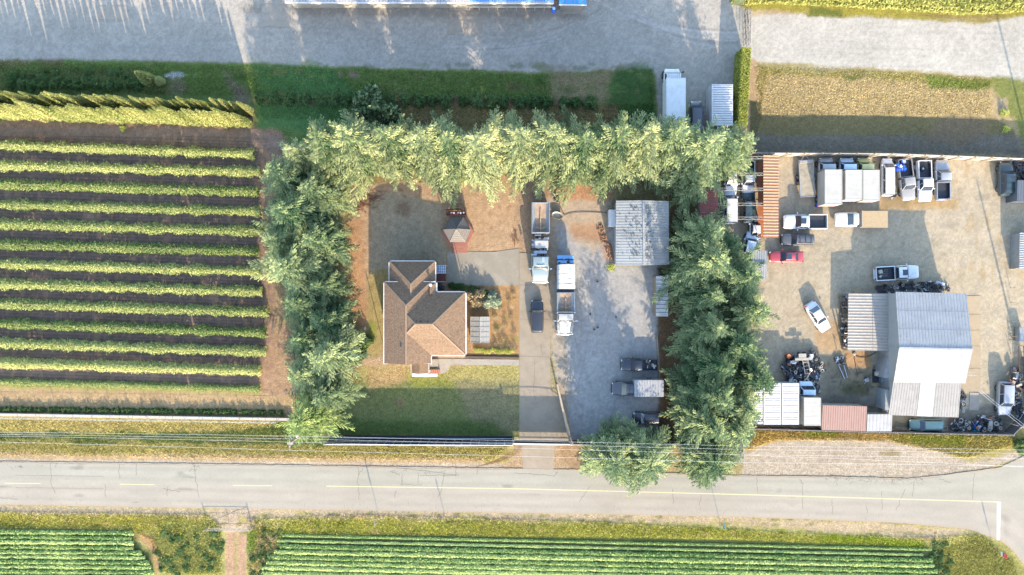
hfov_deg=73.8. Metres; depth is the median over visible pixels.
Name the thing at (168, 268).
berry row
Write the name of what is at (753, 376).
conifer tree
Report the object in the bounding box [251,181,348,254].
conifer tree
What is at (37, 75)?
shrub
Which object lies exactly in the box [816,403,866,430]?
red shed
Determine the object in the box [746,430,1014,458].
weeds
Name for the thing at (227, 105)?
columnar cedar
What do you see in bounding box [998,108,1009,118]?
sapling
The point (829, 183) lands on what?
box truck
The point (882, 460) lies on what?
power line
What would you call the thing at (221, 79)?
strip grass
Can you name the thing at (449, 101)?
shrub
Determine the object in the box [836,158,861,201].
box truck
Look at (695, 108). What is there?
parked van
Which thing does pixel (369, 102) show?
round bush
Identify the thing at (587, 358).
gravel yard
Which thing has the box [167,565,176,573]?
weed
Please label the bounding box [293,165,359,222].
conifer tree
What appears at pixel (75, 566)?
vegetable row
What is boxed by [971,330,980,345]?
apron slab
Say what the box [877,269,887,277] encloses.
load boxes
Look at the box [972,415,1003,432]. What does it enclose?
scrap heap
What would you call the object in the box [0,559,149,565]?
vegetable row
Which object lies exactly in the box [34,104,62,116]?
columnar cedar
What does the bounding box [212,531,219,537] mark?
weed
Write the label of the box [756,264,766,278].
shed
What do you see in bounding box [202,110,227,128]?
columnar cedar
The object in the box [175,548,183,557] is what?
weed
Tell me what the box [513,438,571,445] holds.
driveway gate
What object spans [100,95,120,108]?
columnar cedar
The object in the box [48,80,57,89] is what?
shrub
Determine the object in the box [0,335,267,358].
berry row
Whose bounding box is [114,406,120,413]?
plant
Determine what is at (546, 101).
shrub
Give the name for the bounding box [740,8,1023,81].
gravel road
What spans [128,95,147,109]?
columnar cedar
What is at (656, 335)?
timber edge
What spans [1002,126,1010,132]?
shrub
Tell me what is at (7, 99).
columnar cedar
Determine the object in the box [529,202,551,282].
dump truck
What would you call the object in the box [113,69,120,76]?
shrub
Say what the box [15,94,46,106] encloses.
columnar cedar
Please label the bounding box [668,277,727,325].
conifer tree
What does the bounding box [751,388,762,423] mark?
shipping container
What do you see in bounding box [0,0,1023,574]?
ground
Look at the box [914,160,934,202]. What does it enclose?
pickup truck
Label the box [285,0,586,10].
white building
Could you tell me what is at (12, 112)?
columnar cedar
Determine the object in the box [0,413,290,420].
wall
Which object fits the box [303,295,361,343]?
conifer tree
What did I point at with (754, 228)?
parked car
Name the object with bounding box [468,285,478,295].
shrub
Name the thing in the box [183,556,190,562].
weed
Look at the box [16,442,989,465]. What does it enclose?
power line
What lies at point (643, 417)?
parked car
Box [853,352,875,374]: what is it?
hose reel
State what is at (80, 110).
columnar cedar
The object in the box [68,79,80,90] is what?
shrub
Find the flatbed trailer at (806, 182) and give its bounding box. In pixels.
[795,156,815,196]
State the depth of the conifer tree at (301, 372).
85.80 m
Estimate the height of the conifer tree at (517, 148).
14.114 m
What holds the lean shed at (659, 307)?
on the ground at (632, 88)
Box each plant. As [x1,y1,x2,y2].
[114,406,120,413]
[222,408,228,414]
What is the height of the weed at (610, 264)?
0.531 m
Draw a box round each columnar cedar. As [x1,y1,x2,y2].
[0,91,17,99]
[0,94,19,105]
[0,103,34,119]
[0,105,31,120]
[0,108,23,119]
[0,112,19,120]
[3,103,42,119]
[4,91,33,102]
[11,99,61,121]
[12,104,49,122]
[14,102,55,120]
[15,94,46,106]
[18,91,48,106]
[33,95,51,105]
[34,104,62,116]
[38,94,63,106]
[40,92,64,106]
[40,105,74,122]
[43,91,67,105]
[49,106,81,122]
[55,93,84,106]
[55,105,86,121]
[59,93,88,106]
[64,107,92,122]
[65,106,99,123]
[67,103,106,123]
[73,95,95,108]
[78,95,102,108]
[79,106,110,122]
[81,94,101,106]
[87,107,118,124]
[88,95,108,106]
[93,94,116,107]
[96,107,124,124]
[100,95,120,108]
[100,105,131,123]
[105,94,126,106]
[106,107,138,123]
[113,95,144,109]
[115,107,143,123]
[120,106,149,123]
[126,107,155,123]
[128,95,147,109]
[134,70,155,86]
[135,108,162,123]
[139,98,153,109]
[145,98,160,107]
[145,110,170,124]
[148,108,175,124]
[151,98,175,109]
[152,106,183,125]
[154,75,166,86]
[155,97,177,111]
[158,107,189,126]
[160,105,196,125]
[168,100,181,110]
[172,99,186,108]
[175,96,196,111]
[178,110,200,126]
[180,108,210,126]
[187,98,202,109]
[187,109,213,125]
[190,98,208,111]
[195,109,219,126]
[199,100,216,111]
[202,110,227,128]
[209,97,229,112]
[210,111,232,127]
[211,107,239,127]
[218,98,240,113]
[223,111,245,127]
[228,101,247,116]
[230,112,253,127]
[235,101,254,115]
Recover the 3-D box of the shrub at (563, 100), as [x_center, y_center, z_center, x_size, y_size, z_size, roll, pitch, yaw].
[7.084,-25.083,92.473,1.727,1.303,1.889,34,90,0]
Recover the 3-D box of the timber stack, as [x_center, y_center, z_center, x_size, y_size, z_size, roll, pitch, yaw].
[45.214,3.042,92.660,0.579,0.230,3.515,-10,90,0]
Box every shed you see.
[653,276,667,316]
[749,251,766,263]
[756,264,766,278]
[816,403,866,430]
[866,412,891,430]
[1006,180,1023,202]
[1010,232,1023,268]
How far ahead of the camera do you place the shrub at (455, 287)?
92.66 m
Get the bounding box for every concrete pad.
[95,6,127,19]
[262,4,291,26]
[449,8,469,10]
[969,392,978,409]
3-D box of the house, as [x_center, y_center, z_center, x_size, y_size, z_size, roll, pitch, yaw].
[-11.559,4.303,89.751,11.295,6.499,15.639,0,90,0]
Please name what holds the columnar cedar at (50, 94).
on the ground at (632, 88)
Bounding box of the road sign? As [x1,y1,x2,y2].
[993,549,1006,558]
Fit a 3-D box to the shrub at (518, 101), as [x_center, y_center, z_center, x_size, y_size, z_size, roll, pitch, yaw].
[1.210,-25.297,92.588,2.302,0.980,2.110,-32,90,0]
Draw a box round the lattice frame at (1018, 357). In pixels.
[1018,345,1023,370]
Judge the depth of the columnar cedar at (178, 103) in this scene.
88.78 m
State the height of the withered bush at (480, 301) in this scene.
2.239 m
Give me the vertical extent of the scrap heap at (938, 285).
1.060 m
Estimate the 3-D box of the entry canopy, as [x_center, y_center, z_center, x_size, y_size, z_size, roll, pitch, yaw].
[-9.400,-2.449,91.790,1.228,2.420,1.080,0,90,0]
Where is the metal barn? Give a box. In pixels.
[614,200,668,264]
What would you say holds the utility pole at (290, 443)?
on the ground at (632, 88)
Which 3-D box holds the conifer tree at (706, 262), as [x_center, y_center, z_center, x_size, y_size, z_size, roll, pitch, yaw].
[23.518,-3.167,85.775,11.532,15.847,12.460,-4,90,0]
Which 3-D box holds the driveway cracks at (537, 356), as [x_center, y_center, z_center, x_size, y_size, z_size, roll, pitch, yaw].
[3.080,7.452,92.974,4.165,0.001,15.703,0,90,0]
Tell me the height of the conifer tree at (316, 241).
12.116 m
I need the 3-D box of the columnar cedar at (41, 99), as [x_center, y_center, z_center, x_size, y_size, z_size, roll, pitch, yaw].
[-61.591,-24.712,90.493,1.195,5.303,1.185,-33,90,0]
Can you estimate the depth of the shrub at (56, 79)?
92.75 m
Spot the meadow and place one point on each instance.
(955, 134)
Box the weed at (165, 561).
[162,556,171,565]
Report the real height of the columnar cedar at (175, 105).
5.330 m
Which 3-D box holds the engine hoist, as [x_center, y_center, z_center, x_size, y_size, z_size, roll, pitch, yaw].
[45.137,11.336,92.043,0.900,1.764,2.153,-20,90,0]
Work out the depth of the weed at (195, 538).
92.84 m
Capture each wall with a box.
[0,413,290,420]
[556,383,569,440]
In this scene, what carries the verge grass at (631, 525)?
on the ground at (632, 88)
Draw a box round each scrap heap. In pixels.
[781,352,825,382]
[813,382,820,393]
[840,295,847,347]
[875,280,950,292]
[911,281,946,292]
[949,418,972,431]
[959,391,966,412]
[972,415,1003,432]
[1007,367,1023,399]
[1011,399,1023,418]
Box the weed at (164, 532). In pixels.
[159,528,167,537]
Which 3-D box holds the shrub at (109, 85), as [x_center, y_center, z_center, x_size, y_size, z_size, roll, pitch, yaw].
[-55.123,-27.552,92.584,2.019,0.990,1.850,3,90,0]
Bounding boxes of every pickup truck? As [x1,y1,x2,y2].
[620,357,657,372]
[740,160,756,192]
[782,212,827,230]
[873,263,918,280]
[896,158,917,200]
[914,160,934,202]
[932,160,952,200]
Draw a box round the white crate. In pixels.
[1014,327,1023,340]
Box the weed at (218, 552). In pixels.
[216,548,223,555]
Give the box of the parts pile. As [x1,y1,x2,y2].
[834,356,843,362]
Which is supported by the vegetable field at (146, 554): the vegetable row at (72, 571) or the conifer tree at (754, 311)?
the vegetable row at (72, 571)
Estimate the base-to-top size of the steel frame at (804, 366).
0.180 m
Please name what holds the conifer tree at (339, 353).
on the ground at (632, 88)
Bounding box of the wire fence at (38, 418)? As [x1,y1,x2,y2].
[0,416,278,423]
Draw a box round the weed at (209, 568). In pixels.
[206,565,213,572]
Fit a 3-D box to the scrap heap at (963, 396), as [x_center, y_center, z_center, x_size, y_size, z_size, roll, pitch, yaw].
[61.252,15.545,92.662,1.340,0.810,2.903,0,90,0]
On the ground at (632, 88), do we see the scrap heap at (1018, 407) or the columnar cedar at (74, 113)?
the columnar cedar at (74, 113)
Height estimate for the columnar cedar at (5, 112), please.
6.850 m
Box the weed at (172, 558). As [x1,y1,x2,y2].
[169,555,176,563]
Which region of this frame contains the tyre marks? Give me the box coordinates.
[16,475,103,488]
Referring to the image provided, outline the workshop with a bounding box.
[842,292,973,416]
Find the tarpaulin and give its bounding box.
[896,160,906,171]
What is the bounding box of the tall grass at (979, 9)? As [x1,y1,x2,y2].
[745,0,1023,15]
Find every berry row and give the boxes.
[0,138,256,160]
[0,158,261,179]
[0,177,259,197]
[0,198,261,218]
[0,216,262,238]
[0,236,259,257]
[0,257,261,277]
[0,277,263,297]
[0,296,269,317]
[0,316,267,339]
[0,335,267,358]
[0,354,261,376]
[0,377,260,392]
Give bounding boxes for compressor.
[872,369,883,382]
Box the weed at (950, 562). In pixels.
[946,559,953,565]
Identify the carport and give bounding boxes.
[700,155,778,237]
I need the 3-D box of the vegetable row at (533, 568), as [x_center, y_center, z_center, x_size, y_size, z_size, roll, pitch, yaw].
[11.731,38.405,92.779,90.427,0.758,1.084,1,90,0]
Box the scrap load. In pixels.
[646,360,655,367]
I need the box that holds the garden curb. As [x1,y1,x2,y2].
[466,356,518,357]
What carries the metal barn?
on the ground at (632, 88)
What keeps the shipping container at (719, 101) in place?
on the gravel road at (698, 42)
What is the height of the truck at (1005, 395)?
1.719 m
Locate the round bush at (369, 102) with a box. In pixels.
[350,83,401,128]
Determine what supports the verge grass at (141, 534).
on the ground at (632, 88)
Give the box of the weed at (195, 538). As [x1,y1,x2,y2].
[193,534,200,541]
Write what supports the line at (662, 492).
on the road at (292, 486)
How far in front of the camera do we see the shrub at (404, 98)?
92.58 m
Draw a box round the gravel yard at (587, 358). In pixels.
[548,196,662,441]
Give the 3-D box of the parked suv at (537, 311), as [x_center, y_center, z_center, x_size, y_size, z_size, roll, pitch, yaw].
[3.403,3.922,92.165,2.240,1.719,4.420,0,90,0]
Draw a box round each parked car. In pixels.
[633,410,660,425]
[723,167,739,193]
[749,215,760,240]
[769,249,803,263]
[804,300,829,332]
[908,418,942,431]
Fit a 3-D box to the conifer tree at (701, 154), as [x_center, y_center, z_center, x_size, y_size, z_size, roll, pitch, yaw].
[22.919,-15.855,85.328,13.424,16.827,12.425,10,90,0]
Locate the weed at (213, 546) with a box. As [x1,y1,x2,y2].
[209,541,218,549]
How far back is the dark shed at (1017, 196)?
90.78 m
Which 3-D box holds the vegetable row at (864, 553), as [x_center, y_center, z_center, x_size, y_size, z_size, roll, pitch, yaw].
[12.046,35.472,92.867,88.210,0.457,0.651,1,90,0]
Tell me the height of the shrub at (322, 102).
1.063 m
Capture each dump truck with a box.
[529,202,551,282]
[554,255,576,334]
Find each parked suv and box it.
[529,300,545,332]
[611,380,633,397]
[740,191,757,223]
[741,231,758,254]
[780,232,814,246]
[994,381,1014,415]
[995,162,1016,195]
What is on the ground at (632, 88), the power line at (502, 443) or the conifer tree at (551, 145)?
the conifer tree at (551, 145)
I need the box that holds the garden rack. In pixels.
[446,209,466,215]
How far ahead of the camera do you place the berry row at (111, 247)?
91.97 m
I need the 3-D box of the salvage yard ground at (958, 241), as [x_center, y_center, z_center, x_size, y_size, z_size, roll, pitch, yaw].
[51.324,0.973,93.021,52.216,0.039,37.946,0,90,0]
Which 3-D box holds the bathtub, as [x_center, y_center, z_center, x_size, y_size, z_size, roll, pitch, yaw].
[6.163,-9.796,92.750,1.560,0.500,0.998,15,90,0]
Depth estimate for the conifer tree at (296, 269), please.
85.60 m
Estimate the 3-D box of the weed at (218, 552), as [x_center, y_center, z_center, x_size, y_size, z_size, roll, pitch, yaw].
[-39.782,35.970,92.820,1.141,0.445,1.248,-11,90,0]
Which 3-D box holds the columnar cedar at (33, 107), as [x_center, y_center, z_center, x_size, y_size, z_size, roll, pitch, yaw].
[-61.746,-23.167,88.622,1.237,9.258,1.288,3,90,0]
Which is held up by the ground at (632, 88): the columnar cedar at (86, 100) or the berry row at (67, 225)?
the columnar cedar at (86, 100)
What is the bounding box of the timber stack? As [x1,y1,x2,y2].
[840,297,847,322]
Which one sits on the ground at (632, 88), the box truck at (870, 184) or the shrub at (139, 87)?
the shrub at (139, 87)
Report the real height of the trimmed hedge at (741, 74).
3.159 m
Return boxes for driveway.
[519,253,567,468]
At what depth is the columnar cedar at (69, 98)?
88.33 m
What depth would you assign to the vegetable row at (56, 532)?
92.66 m
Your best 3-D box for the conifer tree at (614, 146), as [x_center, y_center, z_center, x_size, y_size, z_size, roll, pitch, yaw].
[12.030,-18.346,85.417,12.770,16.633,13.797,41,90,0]
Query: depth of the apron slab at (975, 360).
92.97 m
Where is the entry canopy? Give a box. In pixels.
[437,265,446,272]
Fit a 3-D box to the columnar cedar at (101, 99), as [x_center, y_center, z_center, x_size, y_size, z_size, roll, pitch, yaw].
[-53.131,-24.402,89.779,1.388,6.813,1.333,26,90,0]
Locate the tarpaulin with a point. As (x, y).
(902, 168)
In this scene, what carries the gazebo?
on the bare yard at (403, 222)
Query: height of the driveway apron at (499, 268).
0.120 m
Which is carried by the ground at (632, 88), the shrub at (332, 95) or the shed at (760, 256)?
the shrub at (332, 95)
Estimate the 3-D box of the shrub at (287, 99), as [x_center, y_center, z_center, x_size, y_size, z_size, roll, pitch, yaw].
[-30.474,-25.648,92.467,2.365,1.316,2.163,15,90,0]
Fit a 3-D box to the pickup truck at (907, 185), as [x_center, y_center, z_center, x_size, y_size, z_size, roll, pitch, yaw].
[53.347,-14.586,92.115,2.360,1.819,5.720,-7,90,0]
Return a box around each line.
[0,434,1023,453]
[5,483,40,483]
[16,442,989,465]
[20,436,1021,458]
[30,432,1005,449]
[120,484,153,484]
[233,485,271,485]
[326,485,996,501]
[752,455,1016,466]
[996,501,1000,539]
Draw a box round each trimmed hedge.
[730,0,745,5]
[731,47,751,129]
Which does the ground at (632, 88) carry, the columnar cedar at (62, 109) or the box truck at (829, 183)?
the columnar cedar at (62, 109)
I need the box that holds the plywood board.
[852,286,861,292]
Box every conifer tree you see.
[247,236,339,308]
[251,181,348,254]
[256,223,311,258]
[259,144,331,208]
[277,130,334,197]
[281,281,347,327]
[282,317,333,361]
[284,341,330,399]
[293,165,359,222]
[296,214,359,269]
[301,114,378,194]
[302,317,370,390]
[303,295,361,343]
[304,371,369,418]
[309,261,361,305]
[328,109,403,209]
[364,113,424,190]
[396,109,452,203]
[424,110,488,209]
[440,106,515,207]
[489,108,553,201]
[518,107,582,199]
[543,104,607,208]
[568,109,643,204]
[597,110,682,198]
[611,102,695,194]
[649,218,738,311]
[659,115,728,206]
[659,379,731,459]
[661,364,735,416]
[662,335,736,383]
[665,174,708,213]
[666,300,733,356]
[667,205,731,258]
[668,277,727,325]
[682,241,765,306]
[684,124,751,189]
[689,305,769,375]
[707,282,781,336]
[707,410,763,463]
[712,380,764,437]
[713,228,748,261]
[714,120,759,180]
[720,350,777,398]
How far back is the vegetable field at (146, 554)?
93.02 m
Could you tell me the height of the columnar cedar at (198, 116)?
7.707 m
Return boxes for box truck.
[661,69,685,124]
[798,381,820,425]
[815,158,841,206]
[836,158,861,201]
[855,158,879,202]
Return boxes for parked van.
[688,101,704,132]
[722,191,737,223]
[879,159,895,195]
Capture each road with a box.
[0,0,740,132]
[0,456,1023,563]
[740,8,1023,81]
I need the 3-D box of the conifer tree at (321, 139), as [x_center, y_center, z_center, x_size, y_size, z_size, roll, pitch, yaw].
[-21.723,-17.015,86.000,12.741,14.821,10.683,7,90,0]
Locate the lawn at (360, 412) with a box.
[333,365,518,436]
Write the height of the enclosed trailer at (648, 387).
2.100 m
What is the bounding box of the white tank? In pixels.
[608,209,614,226]
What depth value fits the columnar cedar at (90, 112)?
88.81 m
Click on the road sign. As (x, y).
(1004, 555)
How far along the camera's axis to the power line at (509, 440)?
82.90 m
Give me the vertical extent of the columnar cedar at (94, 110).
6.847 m
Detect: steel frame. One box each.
[795,353,811,360]
[802,360,810,373]
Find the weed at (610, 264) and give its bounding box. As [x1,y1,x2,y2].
[607,263,614,271]
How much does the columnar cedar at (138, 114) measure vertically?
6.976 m
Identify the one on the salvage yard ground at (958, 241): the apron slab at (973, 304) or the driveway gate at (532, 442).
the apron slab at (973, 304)
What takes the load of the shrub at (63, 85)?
on the ground at (632, 88)
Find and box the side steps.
[436,273,445,281]
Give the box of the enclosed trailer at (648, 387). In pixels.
[633,378,663,396]
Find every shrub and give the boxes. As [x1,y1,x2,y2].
[4,79,15,89]
[11,68,19,76]
[17,78,27,90]
[25,80,37,92]
[35,73,41,80]
[37,81,47,89]
[40,74,48,81]
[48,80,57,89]
[50,69,59,77]
[52,76,61,83]
[60,80,68,88]
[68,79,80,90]
[79,78,90,89]
[86,65,94,73]
[87,77,100,89]
[101,78,113,91]
[107,68,113,76]
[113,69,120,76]
[115,81,123,89]
[124,79,132,89]
[129,79,143,91]
[253,92,266,105]
[267,90,280,104]
[281,92,296,106]
[296,90,310,106]
[312,91,327,106]
[323,92,339,107]
[338,92,353,107]
[355,352,364,364]
[357,342,366,355]
[359,335,374,348]
[384,93,397,103]
[400,93,412,108]
[413,92,427,108]
[426,94,438,106]
[437,93,453,110]
[452,284,459,289]
[458,94,470,107]
[461,285,467,292]
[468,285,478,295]
[469,92,485,108]
[484,93,501,110]
[495,94,509,109]
[511,95,526,109]
[524,92,539,109]
[540,95,553,109]
[558,95,569,108]
[567,96,581,109]
[581,94,597,109]
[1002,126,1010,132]
[1013,437,1023,455]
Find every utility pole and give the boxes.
[288,434,301,449]
[730,440,744,463]
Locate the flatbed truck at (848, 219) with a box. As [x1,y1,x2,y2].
[834,211,887,227]
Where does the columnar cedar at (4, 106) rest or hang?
on the ground at (632, 88)
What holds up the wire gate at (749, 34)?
on the gravel road at (995, 48)
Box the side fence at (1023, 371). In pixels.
[1022,356,1023,393]
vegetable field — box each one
[0,529,153,574]
[273,533,932,574]
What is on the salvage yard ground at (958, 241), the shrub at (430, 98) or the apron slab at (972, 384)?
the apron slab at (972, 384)
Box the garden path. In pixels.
[436,359,518,373]
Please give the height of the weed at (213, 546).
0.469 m
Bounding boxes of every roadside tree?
[578,411,637,489]
[612,414,678,497]
[671,427,742,489]
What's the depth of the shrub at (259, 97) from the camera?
92.55 m
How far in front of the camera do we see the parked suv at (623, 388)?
91.98 m
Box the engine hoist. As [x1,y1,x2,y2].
[837,363,850,378]
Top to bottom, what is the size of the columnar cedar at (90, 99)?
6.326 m
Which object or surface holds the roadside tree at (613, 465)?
on the ground at (632, 88)
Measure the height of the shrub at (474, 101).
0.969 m
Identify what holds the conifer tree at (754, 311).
on the ground at (632, 88)
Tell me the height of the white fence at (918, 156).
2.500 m
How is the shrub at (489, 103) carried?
on the ground at (632, 88)
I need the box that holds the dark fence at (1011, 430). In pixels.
[753,415,1023,435]
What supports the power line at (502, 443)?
attached to the utility pole at (290, 443)
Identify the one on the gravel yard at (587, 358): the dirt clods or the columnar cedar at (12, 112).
the dirt clods
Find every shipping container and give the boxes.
[706,84,732,128]
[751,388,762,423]
[763,381,780,424]
[777,381,798,424]
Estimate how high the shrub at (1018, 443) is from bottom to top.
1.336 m
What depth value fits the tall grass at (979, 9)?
92.56 m
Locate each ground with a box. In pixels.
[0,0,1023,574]
[697,157,1023,431]
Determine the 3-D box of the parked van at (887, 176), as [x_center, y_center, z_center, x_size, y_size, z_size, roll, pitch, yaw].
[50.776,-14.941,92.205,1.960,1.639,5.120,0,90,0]
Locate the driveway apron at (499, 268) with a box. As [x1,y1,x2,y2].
[447,248,518,285]
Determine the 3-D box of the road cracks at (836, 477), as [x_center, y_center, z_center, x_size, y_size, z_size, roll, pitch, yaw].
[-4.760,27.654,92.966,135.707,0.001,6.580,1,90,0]
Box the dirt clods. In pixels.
[597,224,613,261]
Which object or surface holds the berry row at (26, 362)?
on the orchard soil
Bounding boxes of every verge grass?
[0,420,510,460]
[0,511,221,574]
[247,514,1018,574]
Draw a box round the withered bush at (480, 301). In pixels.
[466,287,485,309]
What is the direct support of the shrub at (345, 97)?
on the ground at (632, 88)
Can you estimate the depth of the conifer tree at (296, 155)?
85.86 m
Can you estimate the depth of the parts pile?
92.70 m
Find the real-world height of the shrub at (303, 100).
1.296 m
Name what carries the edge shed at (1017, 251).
on the salvage yard ground at (958, 241)
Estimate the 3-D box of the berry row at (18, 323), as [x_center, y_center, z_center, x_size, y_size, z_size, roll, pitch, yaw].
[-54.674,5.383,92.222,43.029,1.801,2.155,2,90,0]
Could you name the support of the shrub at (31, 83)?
on the ground at (632, 88)
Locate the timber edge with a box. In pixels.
[655,334,659,378]
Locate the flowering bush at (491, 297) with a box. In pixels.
[483,289,501,308]
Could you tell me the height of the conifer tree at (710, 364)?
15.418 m
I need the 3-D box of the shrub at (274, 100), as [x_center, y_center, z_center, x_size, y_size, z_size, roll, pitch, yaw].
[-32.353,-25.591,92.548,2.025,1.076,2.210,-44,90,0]
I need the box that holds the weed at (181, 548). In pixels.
[178,545,185,553]
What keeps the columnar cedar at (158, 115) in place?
on the ground at (632, 88)
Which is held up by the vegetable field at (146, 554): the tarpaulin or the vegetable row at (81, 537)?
the vegetable row at (81, 537)
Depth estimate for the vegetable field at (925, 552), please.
93.02 m
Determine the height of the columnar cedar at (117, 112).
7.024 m
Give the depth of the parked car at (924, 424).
91.86 m
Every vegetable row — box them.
[0,529,133,535]
[0,534,131,540]
[0,539,133,545]
[0,544,133,550]
[0,549,141,555]
[0,554,145,559]
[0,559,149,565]
[0,564,151,570]
[0,568,153,574]
[1,573,142,574]
[261,565,719,574]
[261,570,466,574]
[266,560,927,574]
[267,554,937,574]
[274,549,934,567]
[277,539,923,555]
[279,543,932,563]
[281,534,931,550]
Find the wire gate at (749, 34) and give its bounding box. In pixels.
[743,6,750,46]
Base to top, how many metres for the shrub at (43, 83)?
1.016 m
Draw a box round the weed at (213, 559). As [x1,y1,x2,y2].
[210,557,216,563]
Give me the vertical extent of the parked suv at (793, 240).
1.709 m
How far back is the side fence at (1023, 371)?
92.91 m
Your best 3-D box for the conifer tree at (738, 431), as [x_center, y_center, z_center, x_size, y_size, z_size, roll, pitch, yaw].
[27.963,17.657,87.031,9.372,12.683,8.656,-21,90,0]
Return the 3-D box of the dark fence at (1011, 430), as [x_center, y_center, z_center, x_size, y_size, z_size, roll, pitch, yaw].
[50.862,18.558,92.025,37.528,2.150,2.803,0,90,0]
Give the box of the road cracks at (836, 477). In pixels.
[1,462,974,517]
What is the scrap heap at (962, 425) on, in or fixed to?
on the salvage yard ground at (958, 241)
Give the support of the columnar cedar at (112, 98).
on the ground at (632, 88)
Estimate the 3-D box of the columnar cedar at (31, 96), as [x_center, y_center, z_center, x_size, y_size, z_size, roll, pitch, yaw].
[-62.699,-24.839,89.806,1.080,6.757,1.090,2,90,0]
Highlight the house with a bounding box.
[380,261,466,376]
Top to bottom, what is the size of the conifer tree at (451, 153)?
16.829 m
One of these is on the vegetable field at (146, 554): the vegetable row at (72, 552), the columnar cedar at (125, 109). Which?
the vegetable row at (72, 552)
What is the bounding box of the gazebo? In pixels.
[442,217,473,252]
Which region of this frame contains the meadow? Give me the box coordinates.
[749,62,1023,157]
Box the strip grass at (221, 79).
[0,61,653,127]
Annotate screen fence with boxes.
[324,435,512,445]
[572,440,684,445]
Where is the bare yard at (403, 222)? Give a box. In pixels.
[351,173,550,366]
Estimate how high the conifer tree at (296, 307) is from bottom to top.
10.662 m
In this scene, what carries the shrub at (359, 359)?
on the bare yard at (403, 222)
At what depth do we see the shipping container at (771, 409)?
90.39 m
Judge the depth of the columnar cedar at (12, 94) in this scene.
87.92 m
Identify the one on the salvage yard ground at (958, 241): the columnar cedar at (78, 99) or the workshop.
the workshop
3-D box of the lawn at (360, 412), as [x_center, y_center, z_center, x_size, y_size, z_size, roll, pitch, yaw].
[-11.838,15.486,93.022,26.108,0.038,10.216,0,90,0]
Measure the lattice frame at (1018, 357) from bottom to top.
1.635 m
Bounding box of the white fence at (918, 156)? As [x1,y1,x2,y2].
[751,152,1023,162]
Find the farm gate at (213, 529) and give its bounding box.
[203,527,252,531]
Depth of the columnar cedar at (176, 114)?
87.97 m
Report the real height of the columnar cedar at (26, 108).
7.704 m
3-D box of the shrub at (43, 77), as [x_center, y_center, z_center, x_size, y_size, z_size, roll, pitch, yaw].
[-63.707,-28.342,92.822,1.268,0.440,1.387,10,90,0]
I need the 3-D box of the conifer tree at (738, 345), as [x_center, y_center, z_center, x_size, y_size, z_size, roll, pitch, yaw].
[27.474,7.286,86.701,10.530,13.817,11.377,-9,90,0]
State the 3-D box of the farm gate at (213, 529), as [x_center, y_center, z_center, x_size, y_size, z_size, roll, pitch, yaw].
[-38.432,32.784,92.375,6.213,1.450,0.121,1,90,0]
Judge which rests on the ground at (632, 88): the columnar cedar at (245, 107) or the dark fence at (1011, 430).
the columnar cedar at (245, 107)
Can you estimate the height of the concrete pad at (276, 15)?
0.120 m
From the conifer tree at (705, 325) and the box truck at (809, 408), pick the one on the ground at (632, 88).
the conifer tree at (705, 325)
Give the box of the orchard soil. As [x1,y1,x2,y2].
[0,126,278,396]
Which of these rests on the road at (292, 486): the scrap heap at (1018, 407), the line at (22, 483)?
the line at (22, 483)
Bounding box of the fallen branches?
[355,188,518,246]
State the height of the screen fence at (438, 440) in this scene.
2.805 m
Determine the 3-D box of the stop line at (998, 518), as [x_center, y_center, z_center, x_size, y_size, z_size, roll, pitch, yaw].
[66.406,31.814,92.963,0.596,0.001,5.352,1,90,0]
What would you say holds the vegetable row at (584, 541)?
on the vegetable field at (925, 552)
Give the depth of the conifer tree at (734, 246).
86.87 m
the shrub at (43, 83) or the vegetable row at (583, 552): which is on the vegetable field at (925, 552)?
the vegetable row at (583, 552)
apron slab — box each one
[961,368,980,391]
[967,296,980,313]
[969,314,980,329]
[969,346,980,367]
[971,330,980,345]
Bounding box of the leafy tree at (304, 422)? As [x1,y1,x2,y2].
[273,371,354,449]
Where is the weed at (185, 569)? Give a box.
[181,564,189,573]
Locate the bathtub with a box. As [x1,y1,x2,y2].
[552,212,562,218]
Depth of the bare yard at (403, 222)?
93.02 m
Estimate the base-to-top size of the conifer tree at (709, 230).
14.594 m
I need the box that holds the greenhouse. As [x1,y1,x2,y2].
[470,317,489,342]
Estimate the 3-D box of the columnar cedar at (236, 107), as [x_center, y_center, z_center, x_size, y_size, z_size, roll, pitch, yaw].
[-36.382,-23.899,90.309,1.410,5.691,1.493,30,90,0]
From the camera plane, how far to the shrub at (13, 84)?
92.62 m
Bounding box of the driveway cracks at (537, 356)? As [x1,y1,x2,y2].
[525,319,548,399]
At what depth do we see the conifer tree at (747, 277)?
84.32 m
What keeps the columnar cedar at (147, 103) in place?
on the ground at (632, 88)
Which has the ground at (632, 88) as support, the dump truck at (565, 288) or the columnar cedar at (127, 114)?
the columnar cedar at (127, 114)
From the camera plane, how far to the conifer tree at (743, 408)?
83.60 m
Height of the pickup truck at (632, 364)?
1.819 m

